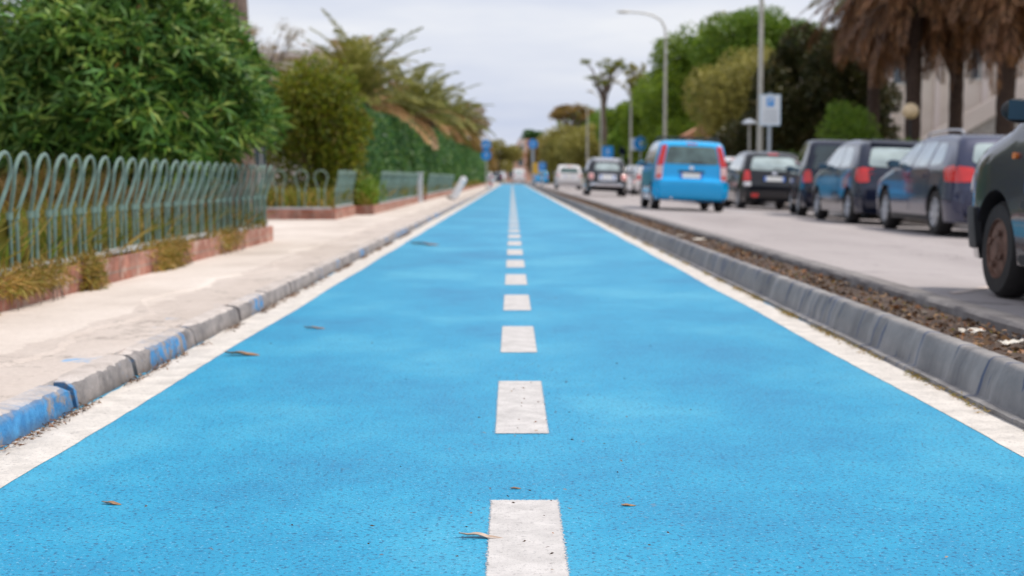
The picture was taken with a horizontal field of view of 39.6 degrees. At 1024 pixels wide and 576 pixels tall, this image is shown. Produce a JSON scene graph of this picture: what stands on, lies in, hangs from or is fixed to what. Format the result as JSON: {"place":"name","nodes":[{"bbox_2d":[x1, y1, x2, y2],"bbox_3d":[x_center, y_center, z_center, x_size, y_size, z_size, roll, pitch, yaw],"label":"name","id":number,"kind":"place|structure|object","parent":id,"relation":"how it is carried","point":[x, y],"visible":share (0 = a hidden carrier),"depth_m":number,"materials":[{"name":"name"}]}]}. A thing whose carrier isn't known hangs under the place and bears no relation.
{"place":"outdoors","nodes":[
{"label":"outdoors","id":0,"kind":"place"},
{"bbox_2d":[0,189,280,267],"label":"grass","id":1,"kind":"structure","parent":0,"point":[23,232],"depth_m":9.29,"materials":[{"name":"plant"}]},
{"bbox_2d":[0,183,502,401],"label":"pavement","id":2,"kind":"structure","parent":0,"point":[176,310],"depth_m":7.51,"materials":[{"name":"concrete"}]},
{"bbox_2d":[0,226,272,311],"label":"brick wall","id":3,"kind":"structure","parent":2,"relation":"on","point":[129,265],"depth_m":9.51,"materials":[{"name":"brick"}]},
{"bbox_2d":[0,215,267,276],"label":"grass","id":4,"kind":"structure","parent":3,"relation":"on","point":[263,223],"depth_m":9.69,"materials":[{"name":"plant"}]},
{"bbox_2d":[0,150,272,276],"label":"hoop fence","id":5,"kind":"object","parent":3,"relation":"on","point":[185,202],"visible":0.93,"depth_m":9.46,"materials":[{"name":"green metal"}]},
{"bbox_2d":[136,234,194,272],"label":"weeds","id":6,"kind":"object","parent":2,"relation":"on","point":[170,258],"visible":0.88,"depth_m":10.28,"materials":[{"name":"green plant"}]},
{"bbox_2d":[0,193,467,367],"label":"pavement screed","id":7,"kind":"object","parent":2,"relation":"on","point":[33,332],"visible":0.91,"depth_m":8.09,"materials":[{"name":"concrete"}]},
{"bbox_2d":[0,252,81,310],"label":"weeds","id":8,"kind":"object","parent":7,"relation":"on","point":[31,281],"visible":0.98,"depth_m":7.36,"materials":[{"name":"yellow plant"}]},
{"bbox_2d":[71,249,112,291],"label":"weeds","id":9,"kind":"object","parent":7,"relation":"on","point":[92,268],"visible":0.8,"depth_m":8.39,"materials":[{"name":"yellow plant"}]},
{"bbox_2d":[207,225,247,254],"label":"weeds","id":10,"kind":"object","parent":7,"relation":"on","point":[230,239],"visible":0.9,"depth_m":12.52,"materials":[{"name":"yellow plant"}]},
{"bbox_2d":[416,172,422,202],"bbox_3d":[-2.480,-2.704,38.306,0.180,0.830,0.180,0,4,0],"label":"post","id":11,"kind":"object","parent":7,"relation":"on","point":[420,188],"visible":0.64,"depth_m":38.24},
{"bbox_2d":[219,0,256,215],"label":"pine tree","id":12,"kind":"object","parent":2,"relation":"on","point":[242,5],"visible":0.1,"depth_m":18.91,"materials":[{"name":"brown plant"}]},
{"bbox_2d":[261,206,355,219],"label":"brick wall","id":13,"kind":"structure","parent":2,"relation":"on","point":[314,214],"depth_m":22.98,"materials":[{"name":"brick"}]},
{"bbox_2d":[256,169,355,208],"bbox_3d":[-3.707,-1.701,24.359,1.787,0.640,2.905,0,4,0],"label":"hoop fence","id":14,"kind":"object","parent":13,"relation":"on","point":[345,176],"visible":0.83,"depth_m":23.34,"materials":[{"name":"green metal"}]},
{"bbox_2d":[213,197,417,214],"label":"brick wall","id":15,"kind":"structure","parent":2,"relation":"on","point":[372,209],"depth_m":28.11,"materials":[{"name":"brick"}]},
{"bbox_2d":[378,171,418,203],"bbox_3d":[-2.536,-2.348,32.752,0.115,0.644,10.670,0,4,0],"label":"hoop fence","id":16,"kind":"object","parent":15,"relation":"on","point":[397,179],"visible":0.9,"depth_m":31.60,"materials":[{"name":"green metal"}]},
{"bbox_2d":[416,182,489,200],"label":"brick wall","id":17,"kind":"structure","parent":2,"relation":"on","point":[434,195],"depth_m":52.32,"materials":[{"name":"brick"}]},
{"bbox_2d":[426,174,454,194],"bbox_3d":[-2.536,-3.865,52.351,0.116,0.639,18.986,0,4,0],"label":"hoop fence","id":18,"kind":"object","parent":17,"relation":"on","point":[434,180],"visible":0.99,"depth_m":49.84,"materials":[{"name":"green metal"}]},
{"bbox_2d":[446,176,466,199],"bbox_3d":[-1.655,-3.081,43.951,0.400,0.830,0.320,30,-4,-2],"label":"bollard","id":19,"kind":"object","parent":2,"relation":"on","point":[458,188],"visible":0.89,"depth_m":43.85,"materials":[{"name":"white paint"}]},
{"bbox_2d":[458,134,498,172],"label":"broadleaf tree","id":20,"kind":"object","parent":2,"relation":"on","point":[474,145],"visible":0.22,"depth_m":223.27,"materials":[{"name":"green plant"}]},
{"bbox_2d":[488,139,523,181],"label":"broadleaf tree","id":21,"kind":"object","parent":2,"relation":"on","point":[505,154],"visible":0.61,"depth_m":239.01,"materials":[{"name":"green plant"}]},
{"bbox_2d":[0,0,844,178],"label":"sky","id":22,"kind":"structure","parent":0,"point":[524,56],"materials":[{"name":"white"}]},
{"bbox_2d":[0,184,1023,575],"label":"bike lane","id":23,"kind":"structure","parent":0,"point":[738,440],"depth_m":4.13,"materials":[{"name":"blue paint"}]},
{"bbox_2d":[0,232,411,454],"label":"needle litter","id":24,"kind":"object","parent":23,"relation":"on","point":[176,357],"visible":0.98,"depth_m":5.49,"materials":[{"name":"brown plant"}]},
{"bbox_2d":[0,183,500,447],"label":"kerb","id":25,"kind":"structure","parent":23,"relation":"on","point":[25,413],"depth_m":5.74,"materials":[{"name":"paint"}]},
{"bbox_2d":[481,139,490,188],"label":"road sign","id":26,"kind":"object","parent":25,"relation":"on","point":[486,154],"visible":0.99,"depth_m":83.56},
{"bbox_2d":[145,302,948,569],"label":"road crumbs","id":27,"kind":"object","parent":23,"relation":"on","point":[530,490],"visible":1,"depth_m":3.47,"materials":[{"name":"brown plant"}]},
{"bbox_2d":[524,183,1023,428],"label":"kerb","id":28,"kind":"structure","parent":23,"relation":"on","point":[993,382],"depth_m":6.35,"materials":[{"name":"concrete"}]},
{"bbox_2d":[597,219,990,412],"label":"needle litter","id":29,"kind":"object","parent":23,"relation":"on","point":[916,376],"visible":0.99,"depth_m":6.96,"materials":[{"name":"plant"}]},
{"bbox_2d":[494,179,582,183],"bbox_3d":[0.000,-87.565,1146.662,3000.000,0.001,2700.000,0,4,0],"label":"ground","id":30,"kind":"structure","parent":0,"point":[513,183],"depth_m":279.63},
{"bbox_2d":[511,169,525,182],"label":"car","id":31,"kind":"object","parent":30,"relation":"on","point":[518,174],"visible":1,"depth_m":191.49,"materials":[{"name":"white paint"}]},
{"bbox_2d":[582,185,967,229],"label":"kerb","id":32,"kind":"structure","parent":30,"relation":"on","point":[906,220],"depth_m":30.66,"materials":[{"name":"concrete"}]},
{"bbox_2d":[527,182,1023,316],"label":"road","id":33,"kind":"structure","parent":0,"point":[921,257],"depth_m":15.86,"materials":[{"name":"asphalt"}]},
{"bbox_2d":[505,152,528,181],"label":"house","id":34,"kind":"structure","parent":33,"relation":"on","point":[521,164],"depth_m":261.09,"materials":[{"name":"concrete"}]},
{"bbox_2d":[520,129,542,138],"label":"roof garden tree","id":35,"kind":"object","parent":33,"relation":"on","point":[529,134],"visible":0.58,"depth_m":302.19,"materials":[{"name":"green plant"}]},
{"bbox_2d":[525,136,553,182],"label":"broadleaf tree","id":36,"kind":"object","parent":33,"relation":"on","point":[537,153],"visible":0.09,"depth_m":235.96,"materials":[{"name":"plant"}]},
{"bbox_2d":[537,122,578,183],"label":"broadleaf tree","id":37,"kind":"object","parent":33,"relation":"on","point":[552,161],"visible":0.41,"depth_m":183.17,"materials":[{"name":"green plant"}]},
{"bbox_2d":[552,165,583,189],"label":"white car","id":38,"kind":"object","parent":33,"relation":"on","point":[568,175],"visible":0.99,"depth_m":86.85,"materials":[{"name":"paint"}]},
{"bbox_2d":[580,158,628,196],"bbox_3d":[3.690,-4.422,56.556,1.944,1.506,3.514,2,4,0],"label":"retro car","id":39,"kind":"object","parent":33,"relation":"on","point":[604,174],"visible":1,"depth_m":55.08,"materials":[{"name":"black paint"}]},
{"bbox_2d":[627,167,639,194],"bbox_3d":[5.420,-4.806,63.885,0.740,1.278,1.848,0,4,0],"label":"scooter","id":40,"kind":"object","parent":33,"relation":"on","point":[631,182],"visible":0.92,"depth_m":63.56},
{"bbox_2d":[628,165,642,194],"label":"parked car","id":41,"kind":"object","parent":33,"relation":"on","point":[638,179],"visible":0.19,"depth_m":65.98,"materials":[{"name":"white paint"}]},
{"bbox_2d":[637,136,728,211],"bbox_3d":[3.832,-2.571,32.032,1.944,1.607,3.580,2,4,0],"label":"blue car","id":42,"kind":"object","parent":33,"relation":"on","point":[683,170],"visible":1,"depth_m":30.39,"materials":[{"name":"paint"}]},
{"bbox_2d":[724,151,797,208],"bbox_3d":[6.670,-2.872,37.943,2.024,1.523,3.763,2,4,0],"label":"parked car","id":43,"kind":"object","parent":33,"relation":"on","point":[758,176],"visible":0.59,"depth_m":36.25,"materials":[{"name":"black paint"}]},
{"bbox_2d":[530,183,1023,339],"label":"kerb","id":44,"kind":"structure","parent":33,"relation":"on","point":[1001,321],"depth_m":8.28,"materials":[{"name":"concrete"}]},
{"bbox_2d":[785,139,877,218],"bbox_3d":[6.947,-2.371,30.752,2.004,1.637,3.600,3,5,7],"label":"parked car","id":45,"kind":"object","parent":33,"relation":"on","point":[805,169],"visible":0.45,"depth_m":29.26,"materials":[{"name":"black paint"}]},
{"bbox_2d":[812,139,920,223],"bbox_3d":[6.680,-1.937,25.980,2.044,1.503,3.863,2,4,0],"label":"parked car","id":46,"kind":"object","parent":33,"relation":"on","point":[849,175],"visible":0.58,"depth_m":24.50,"materials":[{"name":"blue paint"}]},
{"bbox_2d":[876,129,1007,235],"bbox_3d":[6.700,-1.533,20.845,2.124,1.491,4.351,2,4,0],"label":"parked car","id":47,"kind":"object","parent":33,"relation":"on","point":[929,178],"visible":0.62,"depth_m":19.70,"materials":[{"name":"blue paint"}]},
{"bbox_2d":[967,98,1023,297],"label":"car","id":48,"kind":"object","parent":33,"relation":"on","point":[995,215],"visible":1,"depth_m":7.84,"materials":[{"name":"black paint"}]},
{"bbox_2d":[527,183,1023,362],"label":"soil strip","id":49,"kind":"object","parent":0,"point":[932,312],"visible":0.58,"depth_m":7.53,"materials":[{"name":"soil"}]},
{"bbox_2d":[555,193,1023,359],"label":"leaf litter","id":50,"kind":"object","parent":49,"relation":"on","point":[988,340],"visible":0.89,"depth_m":7.81,"materials":[{"name":"plant"}]},
{"bbox_2d":[796,46,1023,150],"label":"apartment building","id":51,"kind":"structure","parent":0,"point":[979,108],"depth_m":61.48,"materials":[{"name":"paint"}]},
{"bbox_2d":[893,60,905,85],"bbox_3d":[16.900,-9.576,61.414,1.060,1.670,0.058,0,4,0],"label":"window","id":52,"kind":"structure","parent":51,"relation":"in","point":[895,78],"depth_m":61.45,"materials":[{"name":"glass"}]},
{"bbox_2d":[969,48,989,80],"bbox_3d":[20.200,-9.676,61.406,0.860,1.470,0.058,0,4,0],"label":"window","id":53,"kind":"structure","parent":51,"relation":"in","point":[979,69],"depth_m":61.43,"materials":[{"name":"glass"}]},
{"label":"park ground","id":54,"kind":"structure","parent":0,"visible":0},
{"bbox_2d":[586,107,613,131],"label":"broadleaf tree","id":55,"kind":"object","parent":54,"relation":"on","point":[592,118],"visible":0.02,"depth_m":158.01,"materials":[{"name":"green plant"}]},
{"bbox_2d":[592,99,629,158],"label":"broadleaf tree","id":56,"kind":"object","parent":54,"relation":"on","point":[614,116],"visible":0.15,"depth_m":130.75,"materials":[{"name":"green plant"}]},
{"bbox_2d":[604,119,645,166],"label":"broadleaf tree","id":57,"kind":"object","parent":54,"relation":"on","point":[615,139],"visible":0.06,"depth_m":121.92,"materials":[{"name":"green plant"}]},
{"bbox_2d":[621,62,649,96],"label":"sparse pine","id":58,"kind":"object","parent":54,"relation":"on","point":[633,77],"visible":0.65,"depth_m":131.57,"materials":[{"name":"green plant"}]},
{"bbox_2d":[619,81,654,164],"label":"broadleaf tree","id":59,"kind":"object","parent":54,"relation":"on","point":[636,124],"visible":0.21,"depth_m":102.64,"materials":[{"name":"green plant"}]},
{"bbox_2d":[629,20,733,153],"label":"broadleaf tree","id":60,"kind":"object","parent":54,"relation":"on","point":[653,109],"visible":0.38,"depth_m":85.17,"materials":[{"name":"green plant"}]},
{"bbox_2d":[681,44,774,141],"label":"olive tree","id":61,"kind":"object","parent":54,"relation":"on","point":[728,102],"visible":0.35,"depth_m":69.18,"materials":[{"name":"green plant"}]},
{"bbox_2d":[675,4,826,83],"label":"umbrella pine","id":62,"kind":"object","parent":54,"relation":"on","point":[742,26],"visible":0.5,"depth_m":81.60,"materials":[{"name":"green plant"}]},
{"bbox_2d":[744,20,903,156],"bbox_3d":[11.460,-6.566,52.656,5.726,6.707,4.626,0,4,0],"label":"conifer","id":63,"kind":"object","parent":54,"relation":"on","point":[819,75],"visible":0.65,"depth_m":51.65,"materials":[{"name":"green plant"}]},
{"bbox_2d":[792,0,904,136],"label":"palm tree","id":64,"kind":"object","parent":54,"relation":"on","point":[848,11],"visible":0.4,"depth_m":48.19,"materials":[{"name":"brown plant"}]},
{"bbox_2d":[832,0,984,140],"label":"palm tree","id":65,"kind":"object","parent":54,"relation":"on","point":[892,20],"visible":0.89,"depth_m":43.28,"materials":[{"name":"brown plant"}]},
{"bbox_2d":[902,103,918,139],"bbox_3d":[11.550,-3.924,41.321,0.470,2.895,0.470,0,4,0],"label":"globe lamp","id":66,"kind":"object","parent":54,"relation":"on","point":[910,111],"visible":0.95,"depth_m":41.08,"materials":[{"name":"glass"}]},
{"bbox_2d":[877,0,996,133],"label":"palm tree","id":67,"kind":"object","parent":54,"relation":"on","point":[956,106],"visible":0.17,"depth_m":45.47,"materials":[{"name":"brown plant"}]},
{"bbox_2d":[911,0,1023,133],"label":"palm tree","id":68,"kind":"object","parent":54,"relation":"on","point":[1000,28],"visible":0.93,"depth_m":40.97,"materials":[{"name":"brown plant"}]},
{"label":"garden soil","id":69,"kind":"structure","parent":0,"visible":0},
{"bbox_2d":[260,51,375,195],"bbox_3d":[-3.564,-2.899,26.280,2.150,2.944,2.099,0,4,0],"label":"rounded bush","id":70,"kind":"object","parent":69,"relation":"on","point":[321,117],"visible":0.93,"depth_m":25.79,"materials":[{"name":"green plant"}]},
{"bbox_2d":[263,179,419,205],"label":"grass","id":71,"kind":"structure","parent":69,"relation":"on","point":[360,202],"depth_m":26.68,"materials":[{"name":"plant"}]},
{"bbox_2d":[328,98,384,181],"bbox_3d":[-3.393,-2.821,29.476,1.458,2.368,2.342,0,4,0],"label":"hedge shrub","id":72,"kind":"object","parent":69,"relation":"on","point":[371,154],"visible":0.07,"depth_m":29.38,"materials":[{"name":"teal plant"}]},
{"bbox_2d":[272,8,450,144],"bbox_3d":[-4.080,-4.824,37.728,4.904,5.033,4.696,0,4,0],"label":"palm tree","id":73,"kind":"object","parent":69,"relation":"on","point":[365,72],"visible":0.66,"depth_m":37.24,"materials":[{"name":"green plant"}]},
{"bbox_2d":[350,171,387,204],"bbox_3d":[-2.938,-1.848,27.347,1.056,0.815,2.543,0,4,0],"label":"flowering shrub","id":74,"kind":"object","parent":69,"relation":"on","point":[370,184],"visible":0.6,"depth_m":26.68,"materials":[{"name":"green plant"}]},
{"bbox_2d":[363,102,397,182],"bbox_3d":[-3.384,-3.094,32.874,1.460,2.426,2.553,0,4,0],"label":"hedge shrub","id":75,"kind":"object","parent":69,"relation":"on","point":[386,134],"visible":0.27,"depth_m":32.73,"materials":[{"name":"teal plant"}]},
{"bbox_2d":[377,112,410,172],"bbox_3d":[-3.382,-3.405,37.056,1.533,2.371,2.750,0,4,0],"label":"hedge shrub","id":76,"kind":"object","parent":69,"relation":"on","point":[400,151],"visible":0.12,"depth_m":36.66,"materials":[{"name":"teal plant"}]},
{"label":"garden soil","id":77,"kind":"structure","parent":0,"visible":0},
{"bbox_2d":[249,17,304,187],"bbox_3d":[-10.503,-7.794,61.323,3.817,7.630,3.694,0,4,0],"label":"bare tree","id":78,"kind":"object","parent":77,"relation":"on","point":[263,49],"visible":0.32,"depth_m":61.53,"materials":[{"name":"grey plant"}]},
{"bbox_2d":[254,52,336,188],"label":"building","id":79,"kind":"structure","parent":77,"relation":"on","point":[262,159],"depth_m":73.65,"materials":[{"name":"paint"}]},
{"bbox_2d":[254,143,265,167],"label":"pillar","id":80,"kind":"structure","parent":79,"relation":"in","point":[262,160],"depth_m":73.68,"materials":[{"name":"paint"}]},
{"bbox_2d":[286,35,411,113],"bbox_3d":[-5.238,-5.574,45.693,4.071,5.302,3.935,-3,5,-36],"label":"palm tree","id":81,"kind":"object","parent":77,"relation":"on","point":[337,48],"visible":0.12,"depth_m":45.25,"materials":[{"name":"green plant"}]},
{"bbox_2d":[394,116,426,180],"bbox_3d":[-3.406,-3.970,43.025,1.649,2.628,3.080,0,4,0],"label":"hedge shrub","id":82,"kind":"object","parent":77,"relation":"on","point":[415,150],"visible":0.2,"depth_m":42.40,"materials":[{"name":"teal plant"}]},
{"bbox_2d":[407,121,435,186],"bbox_3d":[-3.363,-4.345,48.288,1.594,2.573,3.671,0,4,0],"label":"hedge shrub","id":83,"kind":"object","parent":77,"relation":"on","point":[428,159],"visible":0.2,"depth_m":47.80,"materials":[{"name":"teal plant"}]},
{"bbox_2d":[378,62,480,149],"bbox_3d":[-3.521,-5.565,49.599,4.996,4.682,5.118,0,4,0],"label":"palm tree","id":84,"kind":"object","parent":77,"relation":"on","point":[420,91],"visible":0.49,"depth_m":49.15,"materials":[{"name":"green plant"}]},
{"bbox_2d":[383,71,482,147],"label":"palm tree","id":85,"kind":"object","parent":77,"relation":"on","point":[448,127],"visible":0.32,"depth_m":65.18,"materials":[{"name":"green plant"}]},
{"bbox_2d":[425,129,444,177],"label":"hedge shrub","id":86,"kind":"object","parent":77,"relation":"on","point":[437,157],"visible":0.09,"depth_m":54.15,"materials":[{"name":"teal plant"}]},
{"bbox_2d":[428,126,452,174],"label":"hedge shrub","id":87,"kind":"object","parent":77,"relation":"on","point":[447,165],"visible":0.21,"depth_m":61.76,"materials":[{"name":"teal plant"}]},
{"bbox_2d":[416,179,482,194],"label":"grass","id":88,"kind":"structure","parent":77,"relation":"on","point":[472,182],"depth_m":72.73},
{"bbox_2d":[445,137,460,183],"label":"hedge shrub","id":89,"kind":"object","parent":77,"relation":"on","point":[455,155],"visible":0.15,"depth_m":71.87,"materials":[{"name":"teal plant"}]},
{"bbox_2d":[453,143,468,180],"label":"hedge shrub","id":90,"kind":"object","parent":77,"relation":"on","point":[464,154],"visible":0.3,"depth_m":84.36,"materials":[{"name":"teal plant"}]},
{"bbox_2d":[435,94,495,150],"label":"palm tree","id":91,"kind":"object","parent":77,"relation":"on","point":[474,133],"visible":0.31,"depth_m":87.01,"materials":[{"name":"green plant"}]},
{"bbox_2d":[445,102,490,136],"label":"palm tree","id":92,"kind":"object","parent":77,"relation":"on","point":[481,121],"visible":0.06,"depth_m":103.05,"materials":[{"name":"green plant"}]},
{"bbox_2d":[461,146,475,180],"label":"hedge shrub","id":93,"kind":"object","parent":77,"relation":"on","point":[471,166],"visible":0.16,"depth_m":100.34,"materials":[{"name":"teal plant"}]},
{"bbox_2d":[467,151,483,181],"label":"hedge shrub","id":94,"kind":"object","parent":77,"relation":"on","point":[478,167],"visible":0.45,"depth_m":122.15,"materials":[{"name":"teal plant"}]},
{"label":"far pavement","id":95,"kind":"structure","parent":0,"visible":0},
{"bbox_2d":[547,104,595,128],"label":"umbrella pine","id":96,"kind":"object","parent":95,"relation":"on","point":[562,112],"visible":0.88,"depth_m":194.25,"materials":[{"name":"green plant"}]},
{"bbox_2d":[553,122,602,178],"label":"broadleaf tree","id":97,"kind":"object","parent":95,"relation":"on","point":[574,145],"visible":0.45,"depth_m":149.51,"materials":[{"name":"green plant"}]},
{"bbox_2d":[587,90,601,157],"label":"street lamp","id":98,"kind":"object","parent":95,"relation":"on","point":[591,91],"visible":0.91,"depth_m":124.70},
{"bbox_2d":[578,57,629,145],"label":"sparse pine","id":99,"kind":"object","parent":95,"relation":"on","point":[604,82],"visible":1,"depth_m":128.94,"materials":[{"name":"green plant"}]},
{"bbox_2d":[611,81,631,164],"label":"street lamp","id":100,"kind":"object","parent":95,"relation":"on","point":[630,136],"visible":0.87,"depth_m":93.39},
{"bbox_2d":[630,135,646,160],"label":"road sign","id":101,"kind":"object","parent":95,"relation":"on","point":[635,144],"visible":0.73,"depth_m":87.13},
{"bbox_2d":[617,10,666,139],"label":"street lamp","id":102,"kind":"object","parent":95,"relation":"on","point":[665,86],"visible":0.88,"depth_m":72.31,"materials":[{"name":"metal"}]},
{"bbox_2d":[649,115,703,148],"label":"broadleaf tree","id":103,"kind":"object","parent":95,"relation":"on","point":[679,130],"visible":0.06,"depth_m":81.25,"materials":[{"name":"green plant"}]},
{"bbox_2d":[701,109,766,156],"bbox_3d":[9.031,-5.219,54.937,3.817,3.670,3.468,0,4,0],"label":"conifer","id":104,"kind":"object","parent":95,"relation":"on","point":[736,145],"visible":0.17,"depth_m":53.98,"materials":[{"name":"green plant"}]},
{"bbox_2d":[757,0,763,150],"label":"street lamp","id":105,"kind":"object","parent":95,"relation":"on","point":[760,75],"visible":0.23,"depth_m":44.55,"materials":[{"name":"metal"}]},
{"bbox_2d":[760,93,780,150],"bbox_3d":[7.850,-4.286,43.379,0.627,3.300,0.160,0,4,0],"label":"road sign","id":106,"kind":"object","parent":95,"relation":"on","point":[770,110],"visible":0.95,"depth_m":43.22,"materials":[{"name":"metal"}]},
{"bbox_2d":[813,99,884,139],"bbox_3d":[10.000,-4.082,42.296,2.170,3.065,2.267,0,4,0],"label":"green bush","id":107,"kind":"object","parent":95,"relation":"on","point":[852,126],"visible":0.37,"depth_m":41.90,"materials":[{"name":"green plant"}]},
{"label":"garden soil","id":108,"kind":"structure","parent":0,"visible":0},
{"bbox_2d":[0,153,235,225],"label":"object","id":109,"kind":"object","parent":108,"relation":"on","point":[40,183],"visible":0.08,"depth_m":11.39,"materials":[{"name":"metal"}]},
{"bbox_2d":[0,0,298,200],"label":"oleander bush","id":110,"kind":"object","parent":108,"relation":"on","point":[180,81],"visible":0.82,"depth_m":12.18,"materials":[{"name":"green plant"}]},
{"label":"garden soil","id":111,"kind":"structure","parent":0,"visible":0},
{"bbox_2d":[205,181,367,208],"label":"grass","id":112,"kind":"structure","parent":111,"relation":"on","point":[290,198],"depth_m":23.25,"materials":[{"name":"plant"}]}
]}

